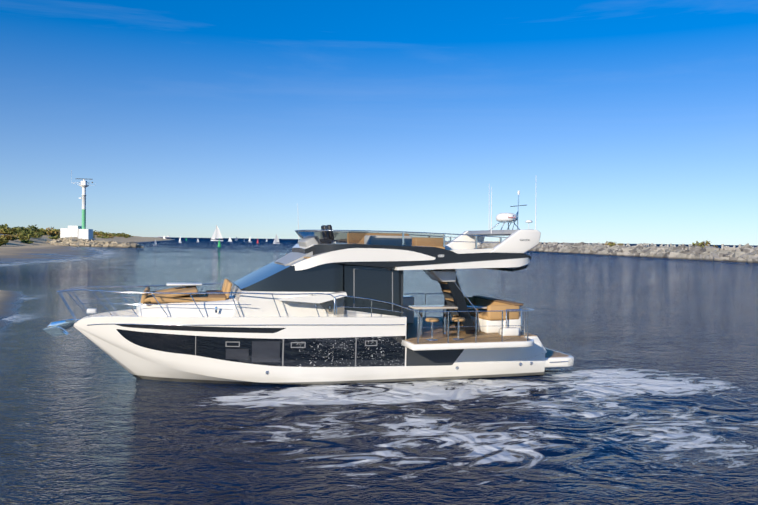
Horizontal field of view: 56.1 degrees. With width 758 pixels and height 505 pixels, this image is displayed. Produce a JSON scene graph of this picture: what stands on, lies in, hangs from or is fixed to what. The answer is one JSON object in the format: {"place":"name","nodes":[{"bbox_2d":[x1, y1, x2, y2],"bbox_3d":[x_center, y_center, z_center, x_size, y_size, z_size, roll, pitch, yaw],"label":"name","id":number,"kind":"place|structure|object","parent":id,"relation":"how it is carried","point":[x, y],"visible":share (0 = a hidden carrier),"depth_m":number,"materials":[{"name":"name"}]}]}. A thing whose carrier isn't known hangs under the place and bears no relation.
{"place":"outdoors","nodes":[
{"label":"outdoors","id":0,"kind":"place"},
{"bbox_2d":[0,237,757,504],"bbox_3d":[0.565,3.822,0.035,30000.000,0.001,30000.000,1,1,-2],"label":"sea","id":1,"kind":"structure","parent":0,"point":[649,396],"depth_m":15.97,"materials":[{"name":"liquid"}]},
{"bbox_2d":[0,233,174,326],"bbox_3d":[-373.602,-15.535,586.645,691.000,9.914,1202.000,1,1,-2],"label":"beach sand","id":2,"kind":"structure","parent":1,"relation":"on","point":[37,249],"depth_m":150.72,"materials":[{"name":"beige sand"}]},
{"bbox_2d":[0,224,131,245],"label":"bushes","id":3,"kind":"object","parent":2,"relation":"on","point":[24,234],"visible":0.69,"depth_m":294.70,"materials":[{"name":"green plant"}]},
{"bbox_2d":[47,237,143,247],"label":"rocks","id":4,"kind":"object","parent":2,"relation":"on","point":[72,241],"visible":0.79,"depth_m":254.19,"materials":[{"name":"beige stone"}]},
{"bbox_2d":[60,170,92,238],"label":"lighthouse","id":5,"kind":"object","parent":4,"relation":"on","point":[82,232],"depth_m":293.80,"materials":[{"name":"white"}]},
{"bbox_2d":[211,225,222,240],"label":"racing yacht","id":6,"kind":"object","parent":1,"relation":"on","point":[217,233],"visible":0.79,"depth_m":813.99,"materials":[{"name":"white fabric"}]},
{"bbox_2d":[273,234,279,243],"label":"sailing dinghy","id":7,"kind":"object","parent":1,"relation":"on","point":[276,239],"visible":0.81,"depth_m":517.75,"materials":[{"name":"white fabric"}]},
{"bbox_2d":[43,190,573,384],"bbox_3d":[-1.722,0.872,20.560,14.580,6.390,6.160,1,1,-16],"label":"yacht","id":8,"kind":"object","parent":1,"relation":"on","point":[326,305],"visible":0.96,"depth_m":18.82,"materials":[{"name":"white plastic"}]},
{"bbox_2d":[445,240,757,262],"bbox_3d":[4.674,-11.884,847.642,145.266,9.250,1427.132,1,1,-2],"label":"breakwater rocks","id":9,"kind":"object","parent":1,"relation":"in","point":[747,253],"visible":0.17,"depth_m":202.45,"materials":[{"name":"grey stone"}]},
{"bbox_2d":[603,241,717,247],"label":"bushes","id":10,"kind":"object","parent":9,"relation":"on","point":[697,243],"visible":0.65,"depth_m":190.88,"materials":[{"name":"green plant"}]},
{"bbox_2d":[0,0,757,244],"label":"sky","id":11,"kind":"structure","parent":0,"point":[621,121],"materials":[{"name":"blue"}]}
]}

